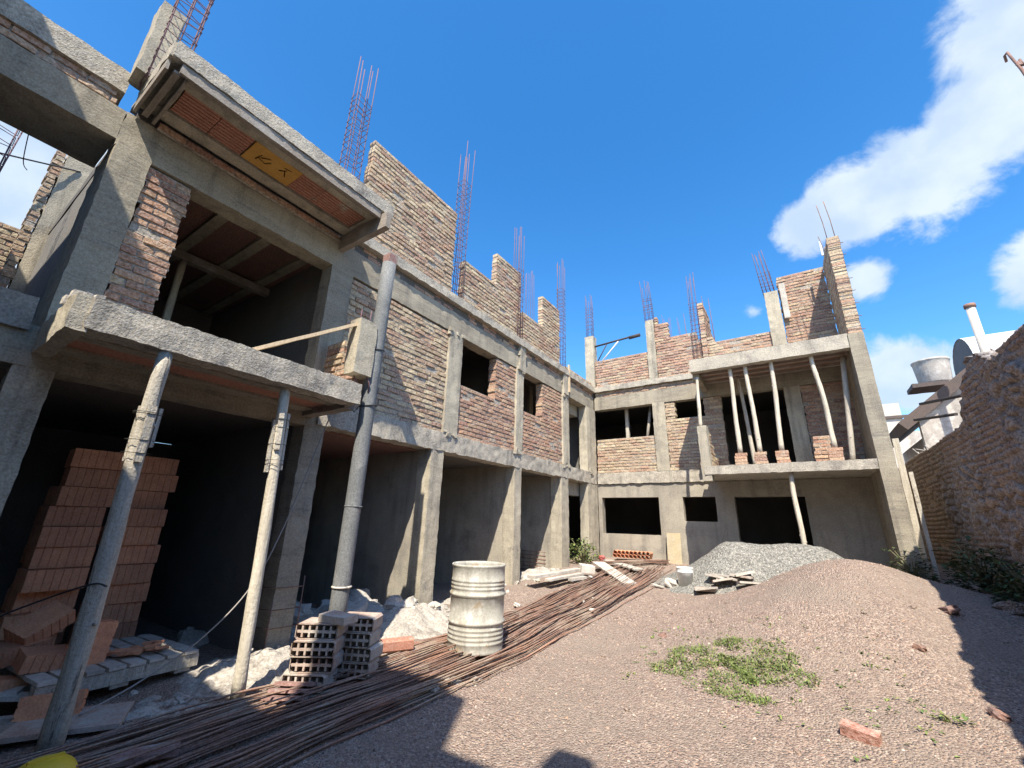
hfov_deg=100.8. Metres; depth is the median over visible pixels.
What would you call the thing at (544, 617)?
rebar rod
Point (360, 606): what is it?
rubble chunk
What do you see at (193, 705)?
rebar rod
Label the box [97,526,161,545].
clay block
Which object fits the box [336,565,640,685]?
rebar rod
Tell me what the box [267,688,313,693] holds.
flat tile
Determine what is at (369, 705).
rebar rod
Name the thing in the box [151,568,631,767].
rebar rod
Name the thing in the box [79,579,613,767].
rebar rod
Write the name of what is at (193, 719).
rebar rod
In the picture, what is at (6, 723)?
loose board
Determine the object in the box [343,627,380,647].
hollow block
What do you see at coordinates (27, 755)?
rebar rod
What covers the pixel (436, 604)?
rubble chunk
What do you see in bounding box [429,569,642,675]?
rebar rod
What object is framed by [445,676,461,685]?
rubble chunk
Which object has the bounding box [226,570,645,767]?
rebar rod
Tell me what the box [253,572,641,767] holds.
rebar rod
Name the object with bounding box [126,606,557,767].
rebar rod
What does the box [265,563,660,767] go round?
rebar rod
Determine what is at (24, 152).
cable
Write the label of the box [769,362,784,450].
log prop
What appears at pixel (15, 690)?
loose board
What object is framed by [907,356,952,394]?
water tank
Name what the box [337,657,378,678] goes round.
hollow block
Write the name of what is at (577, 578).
loose board
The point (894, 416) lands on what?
white building
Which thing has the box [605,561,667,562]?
rebar rod
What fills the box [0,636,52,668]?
clay block
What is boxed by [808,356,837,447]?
log prop
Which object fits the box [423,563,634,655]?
rebar rod
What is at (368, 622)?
hollow block
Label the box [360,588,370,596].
rubble chunk
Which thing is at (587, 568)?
plaster block
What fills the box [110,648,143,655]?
tile shard
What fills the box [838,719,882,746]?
broken brick
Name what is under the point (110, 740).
rebar rod
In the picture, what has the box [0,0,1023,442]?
sky
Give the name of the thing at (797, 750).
stone
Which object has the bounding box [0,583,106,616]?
cable
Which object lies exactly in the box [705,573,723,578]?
broken slab
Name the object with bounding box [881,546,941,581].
weed
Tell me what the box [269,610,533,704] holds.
rebar rod
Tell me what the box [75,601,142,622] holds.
clay block
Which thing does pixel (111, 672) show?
pallet
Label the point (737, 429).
log prop
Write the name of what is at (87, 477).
clay block
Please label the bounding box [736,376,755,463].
timber prop
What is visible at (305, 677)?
hollow block
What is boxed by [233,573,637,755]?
rebar rod
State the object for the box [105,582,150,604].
clay block
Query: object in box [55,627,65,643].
clay block
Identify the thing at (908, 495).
plank
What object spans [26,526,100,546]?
clay block
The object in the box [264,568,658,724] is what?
rebar rod
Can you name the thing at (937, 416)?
steel bar
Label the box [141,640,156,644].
tile shard
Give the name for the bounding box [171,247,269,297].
ceiling bearer
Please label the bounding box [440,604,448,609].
rubble chunk
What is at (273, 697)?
flat tile
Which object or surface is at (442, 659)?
rebar rod
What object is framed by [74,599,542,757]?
rebar rod
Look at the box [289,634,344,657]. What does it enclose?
hollow block
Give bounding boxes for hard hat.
[19,751,78,767]
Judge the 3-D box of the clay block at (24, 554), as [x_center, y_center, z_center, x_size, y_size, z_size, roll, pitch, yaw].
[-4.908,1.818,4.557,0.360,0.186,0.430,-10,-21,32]
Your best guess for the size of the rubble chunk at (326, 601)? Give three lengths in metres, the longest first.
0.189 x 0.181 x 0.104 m
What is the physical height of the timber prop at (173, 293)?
2.101 m
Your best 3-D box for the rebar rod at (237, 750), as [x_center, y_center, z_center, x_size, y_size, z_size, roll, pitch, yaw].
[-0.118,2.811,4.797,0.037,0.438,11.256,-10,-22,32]
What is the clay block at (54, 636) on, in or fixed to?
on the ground
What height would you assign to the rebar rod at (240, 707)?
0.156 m
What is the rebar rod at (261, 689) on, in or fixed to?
on the ground
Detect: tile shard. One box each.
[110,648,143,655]
[117,645,139,655]
[138,642,161,648]
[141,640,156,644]
[146,645,168,651]
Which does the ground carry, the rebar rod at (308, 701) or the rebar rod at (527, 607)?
the rebar rod at (308, 701)
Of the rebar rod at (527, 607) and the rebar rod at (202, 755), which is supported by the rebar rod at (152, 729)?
the rebar rod at (527, 607)
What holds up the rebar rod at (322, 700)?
on the ground
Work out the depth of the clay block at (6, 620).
3.81 m
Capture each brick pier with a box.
[735,453,747,464]
[754,452,768,463]
[775,450,790,462]
[828,447,844,459]
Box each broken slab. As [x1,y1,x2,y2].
[694,586,715,591]
[695,587,717,590]
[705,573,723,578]
[710,573,732,577]
[712,577,732,582]
[716,577,739,580]
[730,574,753,578]
[733,571,755,576]
[736,581,759,584]
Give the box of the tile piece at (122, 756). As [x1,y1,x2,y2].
[107,741,180,767]
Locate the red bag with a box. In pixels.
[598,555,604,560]
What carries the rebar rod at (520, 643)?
on the ground
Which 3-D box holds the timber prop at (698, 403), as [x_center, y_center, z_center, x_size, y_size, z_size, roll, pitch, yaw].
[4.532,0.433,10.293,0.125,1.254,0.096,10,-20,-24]
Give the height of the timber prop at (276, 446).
2.709 m
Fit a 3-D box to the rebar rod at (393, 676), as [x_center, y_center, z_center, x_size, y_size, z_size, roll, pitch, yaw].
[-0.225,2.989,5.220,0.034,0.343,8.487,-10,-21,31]
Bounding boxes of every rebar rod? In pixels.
[0,570,602,767]
[0,574,599,763]
[0,574,600,765]
[3,574,598,767]
[13,573,602,767]
[17,564,622,767]
[62,562,625,746]
[69,567,620,754]
[71,570,621,755]
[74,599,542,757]
[75,589,577,758]
[76,562,642,760]
[76,565,627,766]
[77,604,548,762]
[78,615,517,763]
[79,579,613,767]
[80,577,611,767]
[88,583,600,767]
[91,575,608,756]
[93,589,570,742]
[99,575,628,767]
[107,582,602,745]
[107,648,434,752]
[111,577,606,751]
[115,572,628,767]
[118,592,596,767]
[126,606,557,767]
[134,569,627,767]
[138,574,628,767]
[142,570,635,767]
[146,580,611,767]
[146,656,420,745]
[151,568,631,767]
[152,580,614,744]
[158,569,649,764]
[160,589,604,767]
[162,579,598,733]
[163,587,616,767]
[164,563,629,741]
[169,566,654,767]
[181,584,601,742]
[188,616,526,725]
[189,572,649,767]
[190,595,580,751]
[191,593,602,758]
[197,576,627,767]
[198,571,622,736]
[199,612,569,767]
[203,567,663,767]
[204,579,626,767]
[204,622,514,740]
[212,602,592,767]
[216,564,662,767]
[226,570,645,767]
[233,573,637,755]
[234,592,619,767]
[236,569,647,767]
[240,576,654,758]
[241,569,651,767]
[241,573,646,764]
[242,567,664,767]
[245,685,277,692]
[248,590,597,754]
[250,574,640,767]
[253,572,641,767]
[255,580,615,725]
[258,591,608,756]
[260,580,655,767]
[261,583,659,767]
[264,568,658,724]
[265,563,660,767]
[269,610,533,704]
[270,587,631,758]
[272,568,643,721]
[273,567,656,760]
[276,575,649,767]
[283,569,671,751]
[303,572,637,724]
[309,573,661,738]
[316,582,618,709]
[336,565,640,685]
[336,580,641,724]
[337,576,595,675]
[414,571,603,644]
[416,567,648,684]
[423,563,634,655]
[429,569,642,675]
[466,576,655,685]
[475,571,654,671]
[503,566,617,613]
[504,565,616,611]
[504,572,605,617]
[602,560,668,561]
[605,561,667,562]
[607,562,666,563]
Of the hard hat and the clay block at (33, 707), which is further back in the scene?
the clay block at (33, 707)
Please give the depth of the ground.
3.82 m
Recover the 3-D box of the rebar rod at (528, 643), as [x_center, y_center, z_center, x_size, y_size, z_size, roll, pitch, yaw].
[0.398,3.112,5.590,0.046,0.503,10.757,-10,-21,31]
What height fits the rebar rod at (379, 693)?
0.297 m
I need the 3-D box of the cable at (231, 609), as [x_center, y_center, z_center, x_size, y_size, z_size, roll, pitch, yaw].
[-2.664,1.364,4.066,0.132,2.528,1.646,-8,-20,27]
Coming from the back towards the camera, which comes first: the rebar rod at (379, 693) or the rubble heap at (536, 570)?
the rubble heap at (536, 570)
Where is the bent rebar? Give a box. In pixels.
[1003,51,1023,75]
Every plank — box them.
[252,322,357,349]
[666,533,681,564]
[892,438,931,577]
[909,472,940,581]
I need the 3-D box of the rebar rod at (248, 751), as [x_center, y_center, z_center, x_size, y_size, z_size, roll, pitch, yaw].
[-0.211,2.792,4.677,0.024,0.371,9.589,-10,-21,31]
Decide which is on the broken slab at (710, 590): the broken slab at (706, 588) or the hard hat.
the broken slab at (706, 588)
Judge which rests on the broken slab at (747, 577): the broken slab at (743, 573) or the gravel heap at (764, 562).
the broken slab at (743, 573)
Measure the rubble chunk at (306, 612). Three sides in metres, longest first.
0.371 x 0.347 x 0.275 m
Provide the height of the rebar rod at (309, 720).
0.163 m
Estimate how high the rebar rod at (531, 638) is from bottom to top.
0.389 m
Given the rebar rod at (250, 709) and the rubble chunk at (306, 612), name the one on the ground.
the rebar rod at (250, 709)
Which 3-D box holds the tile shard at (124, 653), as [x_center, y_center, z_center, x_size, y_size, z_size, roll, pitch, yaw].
[-3.329,2.320,3.686,0.077,0.031,0.195,2,-15,-11]
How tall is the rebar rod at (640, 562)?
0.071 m
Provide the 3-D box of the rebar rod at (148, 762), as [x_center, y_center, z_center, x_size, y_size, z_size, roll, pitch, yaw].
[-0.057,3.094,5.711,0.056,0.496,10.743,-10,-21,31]
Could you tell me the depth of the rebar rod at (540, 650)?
4.87 m
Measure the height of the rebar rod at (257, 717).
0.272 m
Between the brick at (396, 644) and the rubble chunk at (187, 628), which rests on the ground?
the rubble chunk at (187, 628)
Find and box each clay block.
[0,611,63,640]
[0,633,57,644]
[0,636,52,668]
[0,675,28,691]
[1,588,79,613]
[3,600,75,644]
[11,567,89,592]
[11,688,88,721]
[12,644,68,674]
[20,545,29,562]
[23,546,95,568]
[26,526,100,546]
[33,506,40,523]
[35,506,106,525]
[43,486,115,506]
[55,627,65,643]
[59,467,120,488]
[64,448,123,470]
[66,621,137,643]
[67,618,118,664]
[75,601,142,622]
[87,563,154,584]
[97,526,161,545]
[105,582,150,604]
[116,544,160,564]
[126,508,167,526]
[131,491,167,508]
[135,473,178,492]
[141,456,179,475]
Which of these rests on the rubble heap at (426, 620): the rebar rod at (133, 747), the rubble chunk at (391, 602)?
the rubble chunk at (391, 602)
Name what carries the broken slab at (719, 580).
on the gravel heap at (764, 562)
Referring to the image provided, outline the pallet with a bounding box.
[0,634,199,701]
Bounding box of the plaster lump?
[664,578,676,587]
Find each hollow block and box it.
[280,667,337,692]
[288,649,343,673]
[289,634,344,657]
[294,617,347,639]
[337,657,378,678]
[342,641,382,663]
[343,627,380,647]
[346,611,382,632]
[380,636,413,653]
[613,550,620,556]
[621,550,626,557]
[633,551,640,558]
[645,552,652,559]
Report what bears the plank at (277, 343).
on the unfinished building at (502, 432)
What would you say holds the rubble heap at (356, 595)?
on the ground
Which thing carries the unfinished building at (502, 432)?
on the ground
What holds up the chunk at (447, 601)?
on the ground
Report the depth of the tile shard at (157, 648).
3.76 m
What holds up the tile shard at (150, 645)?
on the pallet
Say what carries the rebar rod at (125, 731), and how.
on the ground
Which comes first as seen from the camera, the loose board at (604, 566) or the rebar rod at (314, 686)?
the rebar rod at (314, 686)
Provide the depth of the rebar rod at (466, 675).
4.50 m
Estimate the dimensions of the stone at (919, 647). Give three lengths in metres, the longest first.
0.116 x 0.115 x 0.059 m
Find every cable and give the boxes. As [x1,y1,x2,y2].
[0,153,80,172]
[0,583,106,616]
[23,135,28,169]
[78,416,330,715]
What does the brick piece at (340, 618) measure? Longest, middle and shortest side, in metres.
0.284 x 0.204 x 0.068 m
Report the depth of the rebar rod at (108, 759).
3.51 m
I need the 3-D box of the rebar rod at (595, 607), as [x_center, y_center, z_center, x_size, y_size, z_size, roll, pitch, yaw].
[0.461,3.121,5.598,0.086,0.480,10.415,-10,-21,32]
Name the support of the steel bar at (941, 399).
attached to the boundary wall
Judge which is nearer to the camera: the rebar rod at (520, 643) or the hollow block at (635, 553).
the rebar rod at (520, 643)
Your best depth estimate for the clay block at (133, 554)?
4.64 m
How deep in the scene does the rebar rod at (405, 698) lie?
3.40 m
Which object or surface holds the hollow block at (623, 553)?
on the ground
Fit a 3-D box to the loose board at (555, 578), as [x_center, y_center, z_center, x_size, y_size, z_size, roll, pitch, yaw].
[1.082,3.912,8.604,0.143,0.082,1.120,-15,-24,42]
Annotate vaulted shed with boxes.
[952,330,1014,375]
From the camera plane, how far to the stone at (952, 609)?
4.94 m
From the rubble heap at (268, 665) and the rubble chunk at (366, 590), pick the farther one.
the rubble chunk at (366, 590)
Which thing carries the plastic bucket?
on the ground
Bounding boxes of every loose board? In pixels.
[0,684,26,695]
[0,691,29,701]
[0,701,133,743]
[0,718,16,733]
[527,568,580,578]
[545,572,583,580]
[568,576,586,580]
[592,562,635,584]
[603,560,641,569]
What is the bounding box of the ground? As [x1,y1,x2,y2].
[0,546,1023,767]
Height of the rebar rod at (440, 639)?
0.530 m
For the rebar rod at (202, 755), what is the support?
on the ground
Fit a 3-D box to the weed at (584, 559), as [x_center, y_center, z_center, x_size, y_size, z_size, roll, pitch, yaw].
[1.867,4.345,11.010,0.945,0.671,0.957,-10,-21,32]
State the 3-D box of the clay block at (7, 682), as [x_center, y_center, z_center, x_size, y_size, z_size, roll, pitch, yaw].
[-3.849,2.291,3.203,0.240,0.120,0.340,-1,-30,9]
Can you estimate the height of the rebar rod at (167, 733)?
0.374 m
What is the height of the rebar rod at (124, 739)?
0.489 m
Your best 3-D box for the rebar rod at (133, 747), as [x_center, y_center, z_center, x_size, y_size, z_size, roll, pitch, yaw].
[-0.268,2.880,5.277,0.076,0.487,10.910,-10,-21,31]
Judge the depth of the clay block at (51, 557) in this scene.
4.14 m
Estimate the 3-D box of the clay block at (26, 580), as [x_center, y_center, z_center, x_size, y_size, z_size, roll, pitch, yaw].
[-4.487,1.892,4.129,0.360,0.186,0.430,-10,-21,31]
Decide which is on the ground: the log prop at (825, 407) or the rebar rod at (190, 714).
the rebar rod at (190, 714)
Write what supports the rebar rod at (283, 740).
on the ground
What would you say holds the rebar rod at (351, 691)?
on the rebar rod at (393, 676)
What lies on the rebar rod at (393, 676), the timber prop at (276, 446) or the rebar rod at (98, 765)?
the rebar rod at (98, 765)
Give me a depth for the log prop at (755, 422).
9.59 m
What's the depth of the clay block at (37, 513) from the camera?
4.57 m
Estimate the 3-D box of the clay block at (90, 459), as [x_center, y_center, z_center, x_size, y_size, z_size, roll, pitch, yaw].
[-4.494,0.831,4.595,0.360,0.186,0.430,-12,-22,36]
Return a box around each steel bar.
[913,413,957,420]
[919,394,960,404]
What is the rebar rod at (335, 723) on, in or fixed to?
on the rebar rod at (302, 744)
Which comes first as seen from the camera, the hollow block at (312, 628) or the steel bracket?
the hollow block at (312, 628)
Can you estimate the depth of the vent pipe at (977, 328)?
10.27 m
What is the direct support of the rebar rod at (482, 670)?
on the ground
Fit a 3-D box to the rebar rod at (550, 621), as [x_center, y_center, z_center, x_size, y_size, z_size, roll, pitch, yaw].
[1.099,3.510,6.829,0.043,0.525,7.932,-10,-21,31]
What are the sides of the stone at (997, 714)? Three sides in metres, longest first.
0.128 x 0.127 x 0.069 m
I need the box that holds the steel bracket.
[595,333,640,368]
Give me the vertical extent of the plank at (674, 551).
0.747 m
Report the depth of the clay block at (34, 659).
3.29 m
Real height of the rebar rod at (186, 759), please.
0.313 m
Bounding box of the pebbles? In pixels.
[304,559,1023,767]
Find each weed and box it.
[569,537,599,563]
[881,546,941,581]
[927,710,976,725]
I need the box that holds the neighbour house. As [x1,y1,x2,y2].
[889,348,992,462]
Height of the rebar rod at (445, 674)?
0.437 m
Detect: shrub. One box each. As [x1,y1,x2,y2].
[932,535,1022,596]
[977,559,1023,603]
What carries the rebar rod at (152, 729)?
on the ground
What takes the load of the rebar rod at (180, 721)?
on the ground
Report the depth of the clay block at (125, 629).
4.47 m
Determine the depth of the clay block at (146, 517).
4.71 m
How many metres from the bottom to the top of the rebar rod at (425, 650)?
0.444 m
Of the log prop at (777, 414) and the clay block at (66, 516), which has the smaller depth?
the clay block at (66, 516)
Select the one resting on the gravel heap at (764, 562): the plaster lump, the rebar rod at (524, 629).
the plaster lump
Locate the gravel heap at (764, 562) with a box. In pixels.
[653,541,843,594]
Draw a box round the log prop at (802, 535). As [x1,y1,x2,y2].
[788,472,806,544]
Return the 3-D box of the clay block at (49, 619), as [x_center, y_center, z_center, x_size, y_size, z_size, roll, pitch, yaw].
[-4.027,2.055,3.625,0.240,0.120,0.340,17,14,10]
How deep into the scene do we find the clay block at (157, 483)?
4.89 m
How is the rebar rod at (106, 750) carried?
on the rebar rod at (314, 686)
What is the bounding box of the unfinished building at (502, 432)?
[0,0,925,650]
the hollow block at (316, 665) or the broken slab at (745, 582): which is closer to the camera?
the hollow block at (316, 665)
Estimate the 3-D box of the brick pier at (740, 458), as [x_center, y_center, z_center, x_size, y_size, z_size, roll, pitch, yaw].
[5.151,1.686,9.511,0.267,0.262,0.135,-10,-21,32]
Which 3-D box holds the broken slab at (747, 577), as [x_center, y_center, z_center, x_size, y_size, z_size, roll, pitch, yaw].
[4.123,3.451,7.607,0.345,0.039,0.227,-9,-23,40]
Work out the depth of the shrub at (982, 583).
6.16 m
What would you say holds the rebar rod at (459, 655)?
on the ground
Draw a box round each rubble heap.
[80,691,229,739]
[175,647,290,695]
[290,589,384,639]
[379,603,449,639]
[519,567,549,580]
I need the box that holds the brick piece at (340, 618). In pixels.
[317,610,358,625]
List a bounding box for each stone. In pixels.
[658,632,666,637]
[793,748,800,753]
[912,643,926,651]
[938,605,960,614]
[986,707,1011,721]
[990,600,1023,615]
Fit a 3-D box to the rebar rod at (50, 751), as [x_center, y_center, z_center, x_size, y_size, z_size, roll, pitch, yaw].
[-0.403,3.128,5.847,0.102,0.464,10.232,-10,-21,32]
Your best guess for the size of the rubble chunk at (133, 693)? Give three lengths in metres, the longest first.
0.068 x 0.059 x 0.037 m
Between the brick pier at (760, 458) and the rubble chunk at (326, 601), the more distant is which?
the brick pier at (760, 458)
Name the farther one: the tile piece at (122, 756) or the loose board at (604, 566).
the loose board at (604, 566)
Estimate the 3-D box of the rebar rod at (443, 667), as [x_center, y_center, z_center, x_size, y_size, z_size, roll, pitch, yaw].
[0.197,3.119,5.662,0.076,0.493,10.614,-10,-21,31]
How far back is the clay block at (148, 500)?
4.83 m
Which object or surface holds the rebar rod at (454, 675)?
on the ground
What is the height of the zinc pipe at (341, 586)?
4.597 m
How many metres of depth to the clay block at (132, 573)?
4.54 m
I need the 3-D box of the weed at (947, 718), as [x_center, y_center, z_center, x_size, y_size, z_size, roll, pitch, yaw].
[3.449,2.647,3.326,0.291,0.126,0.232,-10,-21,32]
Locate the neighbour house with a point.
(934, 431)
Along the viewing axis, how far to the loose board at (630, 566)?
9.85 m
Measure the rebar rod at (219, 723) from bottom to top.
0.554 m
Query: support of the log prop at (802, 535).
on the gravel heap at (764, 562)
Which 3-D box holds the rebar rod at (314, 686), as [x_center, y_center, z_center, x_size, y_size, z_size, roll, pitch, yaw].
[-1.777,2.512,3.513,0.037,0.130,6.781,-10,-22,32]
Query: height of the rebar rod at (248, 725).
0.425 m
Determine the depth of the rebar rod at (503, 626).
6.41 m
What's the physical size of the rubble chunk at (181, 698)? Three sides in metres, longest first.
0.104 x 0.092 x 0.056 m
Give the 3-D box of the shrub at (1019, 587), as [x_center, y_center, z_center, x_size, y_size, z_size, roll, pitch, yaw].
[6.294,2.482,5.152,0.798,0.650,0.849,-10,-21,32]
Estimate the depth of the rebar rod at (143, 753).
3.13 m
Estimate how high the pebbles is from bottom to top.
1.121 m
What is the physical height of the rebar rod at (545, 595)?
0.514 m
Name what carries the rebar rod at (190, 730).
on the ground
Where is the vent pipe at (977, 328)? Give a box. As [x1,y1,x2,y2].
[963,302,990,351]
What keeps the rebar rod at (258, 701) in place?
on the ground
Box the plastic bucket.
[676,566,692,586]
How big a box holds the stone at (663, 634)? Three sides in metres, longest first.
0.115 x 0.109 x 0.064 m
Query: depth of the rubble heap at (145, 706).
3.29 m
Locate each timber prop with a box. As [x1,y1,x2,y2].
[34,350,173,754]
[162,259,186,320]
[229,387,290,699]
[695,377,701,425]
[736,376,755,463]
[840,356,855,458]
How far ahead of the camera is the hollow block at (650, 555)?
10.84 m
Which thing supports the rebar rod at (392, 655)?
on the ground
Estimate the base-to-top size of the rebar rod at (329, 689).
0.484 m
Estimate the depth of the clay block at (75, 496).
4.33 m
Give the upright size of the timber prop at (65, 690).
2.723 m
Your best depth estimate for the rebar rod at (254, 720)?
3.44 m
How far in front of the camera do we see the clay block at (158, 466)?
4.95 m
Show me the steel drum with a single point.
(476, 619)
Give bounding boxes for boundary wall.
[898,324,1023,600]
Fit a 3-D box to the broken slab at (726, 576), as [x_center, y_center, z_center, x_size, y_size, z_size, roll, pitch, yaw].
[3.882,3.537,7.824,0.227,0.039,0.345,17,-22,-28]
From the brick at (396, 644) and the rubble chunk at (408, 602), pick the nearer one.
the brick at (396, 644)
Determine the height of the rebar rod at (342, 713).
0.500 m
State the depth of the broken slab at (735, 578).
7.58 m
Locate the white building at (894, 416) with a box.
[882,403,921,467]
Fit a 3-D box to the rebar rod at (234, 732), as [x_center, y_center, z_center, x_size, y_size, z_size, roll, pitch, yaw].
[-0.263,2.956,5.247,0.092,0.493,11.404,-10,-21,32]
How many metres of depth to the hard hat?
2.21 m
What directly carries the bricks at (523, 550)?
on the ground
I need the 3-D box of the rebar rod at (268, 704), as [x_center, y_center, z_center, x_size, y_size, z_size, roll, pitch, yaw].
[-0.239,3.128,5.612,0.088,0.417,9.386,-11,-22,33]
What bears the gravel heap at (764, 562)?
on the ground
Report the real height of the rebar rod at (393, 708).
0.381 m
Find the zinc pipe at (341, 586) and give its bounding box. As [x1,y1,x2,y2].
[329,252,396,611]
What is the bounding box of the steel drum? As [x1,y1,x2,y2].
[447,561,505,656]
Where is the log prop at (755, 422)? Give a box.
[743,366,762,451]
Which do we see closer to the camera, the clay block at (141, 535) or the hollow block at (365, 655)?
the hollow block at (365, 655)
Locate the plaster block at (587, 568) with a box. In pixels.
[578,563,594,573]
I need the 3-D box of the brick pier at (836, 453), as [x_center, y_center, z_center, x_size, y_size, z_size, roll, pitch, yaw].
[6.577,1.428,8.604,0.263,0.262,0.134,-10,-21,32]
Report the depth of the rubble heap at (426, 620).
5.66 m
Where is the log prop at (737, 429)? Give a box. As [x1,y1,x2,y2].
[728,368,742,452]
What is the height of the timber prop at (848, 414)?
2.272 m
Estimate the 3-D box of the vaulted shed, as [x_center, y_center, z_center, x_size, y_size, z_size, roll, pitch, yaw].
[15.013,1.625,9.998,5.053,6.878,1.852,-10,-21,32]
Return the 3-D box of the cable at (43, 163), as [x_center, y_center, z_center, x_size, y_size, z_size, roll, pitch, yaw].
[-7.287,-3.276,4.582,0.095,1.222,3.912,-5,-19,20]
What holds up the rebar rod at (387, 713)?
on the ground
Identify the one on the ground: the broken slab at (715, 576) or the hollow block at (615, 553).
the hollow block at (615, 553)
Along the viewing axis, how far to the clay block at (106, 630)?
3.53 m
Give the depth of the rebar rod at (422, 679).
3.89 m
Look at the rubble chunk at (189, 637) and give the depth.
5.08 m
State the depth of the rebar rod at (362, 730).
3.35 m
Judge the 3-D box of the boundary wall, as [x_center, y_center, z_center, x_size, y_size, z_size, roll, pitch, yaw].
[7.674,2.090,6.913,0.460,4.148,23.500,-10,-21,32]
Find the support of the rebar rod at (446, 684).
on the ground
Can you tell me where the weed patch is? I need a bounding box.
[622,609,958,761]
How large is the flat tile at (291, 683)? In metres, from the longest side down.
0.332 x 0.103 x 0.028 m
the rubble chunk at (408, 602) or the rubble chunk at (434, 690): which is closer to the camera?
the rubble chunk at (434, 690)
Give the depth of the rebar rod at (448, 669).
4.24 m
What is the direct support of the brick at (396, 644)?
on the rubble heap
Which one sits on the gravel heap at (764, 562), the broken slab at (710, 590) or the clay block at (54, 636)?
the broken slab at (710, 590)
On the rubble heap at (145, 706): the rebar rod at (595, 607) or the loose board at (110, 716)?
the loose board at (110, 716)
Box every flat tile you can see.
[260,695,308,700]
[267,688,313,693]
[274,681,318,686]
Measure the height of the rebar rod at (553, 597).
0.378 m
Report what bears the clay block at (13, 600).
on the clay block at (6, 620)
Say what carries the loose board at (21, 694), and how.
on the pallet
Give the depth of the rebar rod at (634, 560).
10.29 m
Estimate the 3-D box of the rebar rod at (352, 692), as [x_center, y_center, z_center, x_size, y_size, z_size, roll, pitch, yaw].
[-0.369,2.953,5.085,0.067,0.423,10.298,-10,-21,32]
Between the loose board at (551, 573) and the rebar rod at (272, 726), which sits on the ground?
the rebar rod at (272, 726)
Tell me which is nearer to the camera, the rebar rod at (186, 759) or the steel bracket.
the rebar rod at (186, 759)
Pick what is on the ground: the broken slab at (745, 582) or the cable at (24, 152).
the broken slab at (745, 582)
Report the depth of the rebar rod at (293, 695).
2.82 m
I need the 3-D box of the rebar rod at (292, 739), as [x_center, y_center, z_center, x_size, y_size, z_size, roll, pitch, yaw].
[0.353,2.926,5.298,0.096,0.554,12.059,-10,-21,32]
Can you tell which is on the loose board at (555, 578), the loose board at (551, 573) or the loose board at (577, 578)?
the loose board at (551, 573)
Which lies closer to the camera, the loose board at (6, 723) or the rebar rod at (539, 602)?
the loose board at (6, 723)
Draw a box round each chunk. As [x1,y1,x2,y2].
[129,690,138,696]
[175,694,189,703]
[177,627,193,637]
[177,630,208,647]
[292,600,313,627]
[321,599,329,604]
[347,599,367,611]
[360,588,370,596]
[383,597,402,609]
[400,596,415,607]
[428,601,440,609]
[430,687,438,692]
[439,597,450,603]
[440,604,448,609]
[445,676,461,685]
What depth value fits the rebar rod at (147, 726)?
2.86 m
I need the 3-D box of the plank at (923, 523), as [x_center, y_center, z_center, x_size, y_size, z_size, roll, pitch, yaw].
[7.459,2.535,7.673,0.064,1.887,0.346,-16,-25,43]
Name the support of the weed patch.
on the ground
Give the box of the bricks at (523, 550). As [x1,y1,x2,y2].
[521,549,545,569]
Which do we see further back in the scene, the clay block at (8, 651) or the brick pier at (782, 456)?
the brick pier at (782, 456)

